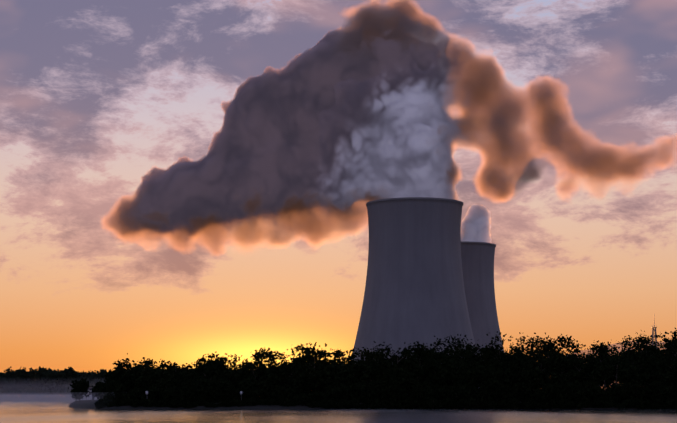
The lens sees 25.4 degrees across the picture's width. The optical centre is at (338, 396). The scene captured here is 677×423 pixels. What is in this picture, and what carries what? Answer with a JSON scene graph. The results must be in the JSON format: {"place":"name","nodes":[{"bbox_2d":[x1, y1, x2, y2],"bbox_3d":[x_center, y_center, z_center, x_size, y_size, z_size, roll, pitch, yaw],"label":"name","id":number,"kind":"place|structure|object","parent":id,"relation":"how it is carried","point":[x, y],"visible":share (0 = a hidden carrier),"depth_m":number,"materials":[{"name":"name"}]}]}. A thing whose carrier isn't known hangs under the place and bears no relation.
{"place":"outdoors","nodes":[
{"label":"outdoors","id":0,"kind":"place"},
{"bbox_2d":[0,397,670,408],"bbox_3d":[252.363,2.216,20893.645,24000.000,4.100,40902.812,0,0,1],"label":"ground","id":1,"kind":"structure","parent":0,"point":[86,404],"depth_m":448.11,"materials":[{"name":"black soil"}]},
{"bbox_2d":[87,387,98,399],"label":"river hut","id":2,"kind":"object","parent":1,"relation":"on","point":[90,396],"depth_m":636.92,"materials":[{"name":"grey"}]},
{"bbox_2d":[0,366,195,398],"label":"tree line","id":3,"kind":"object","parent":1,"relation":"on","point":[45,375],"visible":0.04,"depth_m":1351.57,"materials":[{"name":"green plant"}]},
{"bbox_2d":[68,328,676,408],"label":"tree line","id":4,"kind":"object","parent":1,"relation":"on","point":[515,377],"visible":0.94,"depth_m":470.52,"materials":[{"name":"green plant"}]},
{"bbox_2d":[352,197,475,363],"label":"cooling tower","id":5,"kind":"structure","parent":1,"relation":"on","point":[414,290],"depth_m":1136.61,"materials":[{"name":"concrete"}]},
{"bbox_2d":[461,241,504,354],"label":"cooling tower","id":6,"kind":"structure","parent":1,"relation":"on","point":[477,258],"depth_m":1460.25,"materials":[{"name":"concrete"}]},
{"bbox_2d":[652,318,656,344],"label":"lattice mast","id":7,"kind":"object","parent":1,"relation":"on","point":[655,333],"visible":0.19,"depth_m":995.32,"materials":[{"name":"metal"}]},
{"bbox_2d":[0,401,676,422],"bbox_3d":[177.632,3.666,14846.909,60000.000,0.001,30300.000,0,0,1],"label":"river water","id":8,"kind":"structure","parent":0,"point":[40,414],"depth_m":290.97,"materials":[{"name":"grey liquid"}]},
{"bbox_2d":[0,0,676,408],"label":"sky","id":9,"kind":"structure","parent":0,"point":[182,181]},
{"bbox_2d":[580,341,673,385],"bbox_3d":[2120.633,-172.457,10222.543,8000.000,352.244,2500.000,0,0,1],"label":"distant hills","id":10,"kind":"structure","parent":0,"point":[623,347],"depth_m":9259.36,"materials":[{"name":"plant"}]}
]}

